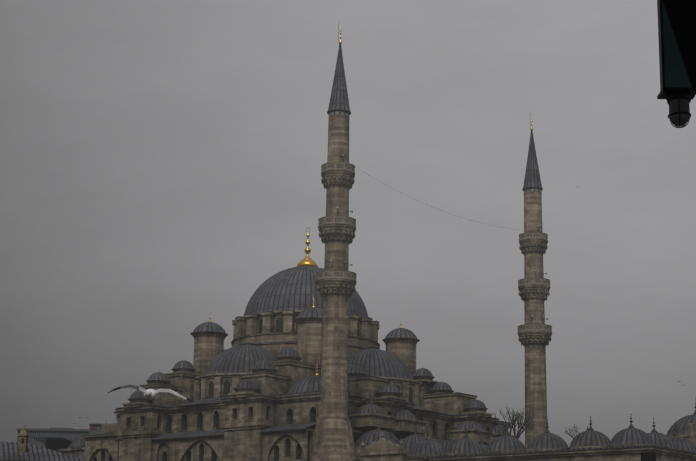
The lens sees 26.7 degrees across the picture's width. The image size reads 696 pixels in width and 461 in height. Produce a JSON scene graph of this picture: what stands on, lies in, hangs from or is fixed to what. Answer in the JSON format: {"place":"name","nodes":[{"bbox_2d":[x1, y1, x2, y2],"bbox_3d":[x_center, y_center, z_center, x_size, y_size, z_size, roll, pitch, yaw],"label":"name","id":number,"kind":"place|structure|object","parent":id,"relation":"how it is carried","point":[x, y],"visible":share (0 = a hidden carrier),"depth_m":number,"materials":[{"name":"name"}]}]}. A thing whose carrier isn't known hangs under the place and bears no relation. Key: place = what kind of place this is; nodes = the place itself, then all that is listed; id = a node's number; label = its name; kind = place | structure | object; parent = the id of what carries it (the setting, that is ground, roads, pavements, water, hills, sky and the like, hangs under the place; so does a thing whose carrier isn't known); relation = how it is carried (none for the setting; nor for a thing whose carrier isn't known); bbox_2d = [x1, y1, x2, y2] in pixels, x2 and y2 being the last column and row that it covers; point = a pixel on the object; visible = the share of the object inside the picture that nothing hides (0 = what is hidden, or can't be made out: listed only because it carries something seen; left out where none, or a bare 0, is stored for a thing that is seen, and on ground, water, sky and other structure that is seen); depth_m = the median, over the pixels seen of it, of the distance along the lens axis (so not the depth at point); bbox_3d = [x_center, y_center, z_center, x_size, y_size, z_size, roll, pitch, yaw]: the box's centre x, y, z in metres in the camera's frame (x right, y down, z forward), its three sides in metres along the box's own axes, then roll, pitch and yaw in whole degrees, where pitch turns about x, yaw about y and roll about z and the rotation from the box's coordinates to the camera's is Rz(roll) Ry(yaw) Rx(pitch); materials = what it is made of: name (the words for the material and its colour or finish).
{"place":"outdoors","nodes":[
{"label":"outdoors","id":0,"kind":"place"},
{"bbox_2d":[17,423,101,451],"bbox_3d":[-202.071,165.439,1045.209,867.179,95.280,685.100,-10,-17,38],"label":"building roof","id":1,"kind":"structure","parent":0,"point":[55,447],"depth_m":600.69,"materials":[{"name":"grey"}]},
{"bbox_2d":[17,431,88,444],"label":"building","id":2,"kind":"structure","parent":1,"relation":"on","point":[59,438],"depth_m":596.88,"materials":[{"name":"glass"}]},
{"bbox_2d":[18,422,114,436],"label":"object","id":3,"kind":"object","parent":1,"relation":"on","point":[48,432],"depth_m":601.90,"materials":[{"name":"grey"}]},
{"bbox_2d":[108,386,192,401],"bbox_3d":[-2.554,2.104,18.943,1.122,0.192,0.249,1,-14,0],"label":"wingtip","id":4,"kind":"object","parent":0,"point":[117,388],"visible":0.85,"depth_m":18.98,"materials":[{"name":"black"}]},
{"bbox_2d":[121,385,185,397],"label":"bird wings","id":5,"kind":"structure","parent":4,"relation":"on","point":[131,386],"depth_m":18.95},
{"bbox_2d":[139,387,185,399],"bbox_3d":[-2.455,2.117,19.036,0.642,0.174,0.524,-10,-17,38],"label":"gull","id":6,"kind":"object","parent":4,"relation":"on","point":[152,395],"visible":0.98,"depth_m":18.94,"materials":[{"name":"white"}]},
{"bbox_2d":[199,317,412,401],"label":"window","id":7,"kind":"structure","parent":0,"point":[279,327],"depth_m":210.02,"materials":[{"name":"black glass"}]},
{"bbox_2d":[316,162,355,279],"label":"minaret balcony railings","id":8,"kind":"object","parent":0,"point":[337,219],"depth_m":190.66,"materials":[{"name":"grey stone"}]},
{"bbox_2d":[0,0,695,446],"label":"sky","id":9,"kind":"structure","parent":0,"point":[161,161],"materials":[{"name":"grey"}]},
{"bbox_2d":[657,0,695,127],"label":"frame","id":10,"kind":"object","parent":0,"point":[681,14],"depth_m":6.49,"materials":[{"name":"black metal"}]},
{"bbox_2d":[662,1,692,87],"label":"glass","id":11,"kind":"object","parent":10,"relation":"attached to","point":[675,72],"visible":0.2,"depth_m":8.01,"materials":[{"name":"glass"}]},
{"bbox_2d":[670,99,689,125],"bbox_3d":[1.807,-0.636,8.007,0.108,0.139,0.108,-10,-17,38],"label":"lamp glass","id":12,"kind":"object","parent":10,"relation":"attached to","point":[674,105],"visible":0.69,"depth_m":7.97,"materials":[{"name":"black glass"}]},
{"bbox_3d":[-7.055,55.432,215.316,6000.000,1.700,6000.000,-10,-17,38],"label":"ground","id":13,"kind":"structure","parent":0,"visible":0},
{"bbox_2d":[58,445,84,458],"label":"stone","id":14,"kind":"object","parent":13,"relation":"on","point":[77,451],"depth_m":216.51,"materials":[{"name":"grey stone"}]},
{"bbox_2d":[70,436,85,446],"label":"dome","id":15,"kind":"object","parent":14,"relation":"on","point":[79,440],"depth_m":217.41,"materials":[{"name":"grey metal"}]},
{"bbox_2d":[82,356,367,460],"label":"side stone","id":16,"kind":"object","parent":13,"relation":"on","point":[243,438],"depth_m":201.64,"materials":[{"name":"grey stone"}]},
{"bbox_2d":[95,408,315,460],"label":"side window","id":17,"kind":"structure","parent":16,"relation":"attached to","point":[277,448],"depth_m":199.43,"materials":[{"name":"black glass"}]},
{"bbox_2d":[82,348,368,439],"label":"side lead","id":18,"kind":"object","parent":16,"relation":"on","point":[262,364],"depth_m":202.52,"materials":[{"name":"grey metal"}]},
{"bbox_2d":[101,310,422,433],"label":"stone","id":19,"kind":"object","parent":13,"relation":"on","point":[306,346],"depth_m":215.61,"materials":[{"name":"grey stone"}]},
{"bbox_2d":[183,266,434,411],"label":"lead","id":20,"kind":"object","parent":19,"relation":"on","point":[292,288],"depth_m":214.69,"materials":[{"name":"grey metal"}]},
{"bbox_2d":[208,228,456,391],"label":"finials","id":21,"kind":"object","parent":20,"relation":"on","point":[307,260],"depth_m":226.56,"materials":[{"name":"gold metal"}]},
{"bbox_2d":[115,439,548,460],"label":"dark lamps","id":22,"kind":"object","parent":13,"relation":"on","point":[425,459],"depth_m":204.59,"materials":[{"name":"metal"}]},
{"bbox_2d":[309,33,356,460],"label":"minaret","id":23,"kind":"object","parent":13,"relation":"on","point":[333,439],"depth_m":188.70,"materials":[{"name":"beige stone"}]},
{"bbox_2d":[327,43,350,115],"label":"minaret spire","id":24,"kind":"structure","parent":23,"relation":"attached to","point":[339,99],"depth_m":196.34,"materials":[{"name":"grey metal"}]},
{"bbox_2d":[328,111,349,116],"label":"minaret collar","id":25,"kind":"object","parent":23,"relation":"attached to","point":[339,112],"depth_m":195.14,"materials":[{"name":"grey stone"}]},
{"bbox_2d":[359,169,527,230],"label":"grey wires","id":26,"kind":"object","parent":23,"relation":"attached to","point":[441,210],"depth_m":213.52,"materials":[{"name":"metal"}]},
{"bbox_2d":[276,363,509,444],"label":"side stone","id":27,"kind":"object","parent":13,"relation":"on","point":[451,403],"depth_m":210.49,"materials":[{"name":"grey stone"}]},
{"bbox_2d":[271,362,508,442],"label":"side lead","id":28,"kind":"object","parent":27,"relation":"on","point":[354,368],"depth_m":211.22,"materials":[{"name":"grey metal"}]},
{"bbox_2d":[348,413,695,460],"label":"courtyard stone","id":29,"kind":"object","parent":13,"relation":"on","point":[381,449],"depth_m":175.37,"materials":[{"name":"grey stone"}]},
{"bbox_2d":[354,395,695,460],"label":"domed roof","id":30,"kind":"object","parent":29,"relation":"on","point":[414,443],"depth_m":174.73,"materials":[{"name":"grey metal"}]},
{"bbox_2d":[517,187,551,448],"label":"minaret","id":31,"kind":"object","parent":13,"relation":"on","point":[534,297],"depth_m":226.48,"materials":[{"name":"beige stone"}]},
{"bbox_2d":[522,130,542,189],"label":"minaret spire","id":32,"kind":"structure","parent":31,"relation":"on","point":[532,177],"depth_m":232.55,"materials":[{"name":"grey metal"}]},
{"bbox_2d":[524,189,541,192],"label":"minaret collar","id":33,"kind":"object","parent":31,"relation":"attached to","point":[527,190],"depth_m":231.41,"materials":[{"name":"grey stone"}]},
{"bbox_2d":[518,232,551,331],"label":"minaret balcony railings","id":34,"kind":"object","parent":31,"relation":"attached to","point":[534,281],"depth_m":226.89,"materials":[{"name":"grey stone"}]},
{"bbox_2d":[491,407,587,438],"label":"bare trees","id":35,"kind":"object","parent":13,"relation":"on","point":[513,422],"depth_m":212.79,"materials":[{"name":"brown plant"}]},
{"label":"stone roof","id":36,"kind":"object","parent":13,"relation":"on","visible":0},
{"bbox_2d":[0,442,86,460],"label":"lead roof","id":37,"kind":"object","parent":36,"relation":"on","point":[8,450],"visible":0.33,"depth_m":98.41,"materials":[{"name":"grey metal"}]},
{"bbox_2d":[0,425,28,460],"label":"chimney","id":38,"kind":"object","parent":37,"relation":"on","point":[25,436],"depth_m":99.13,"materials":[{"name":"beige stone"}]}
]}

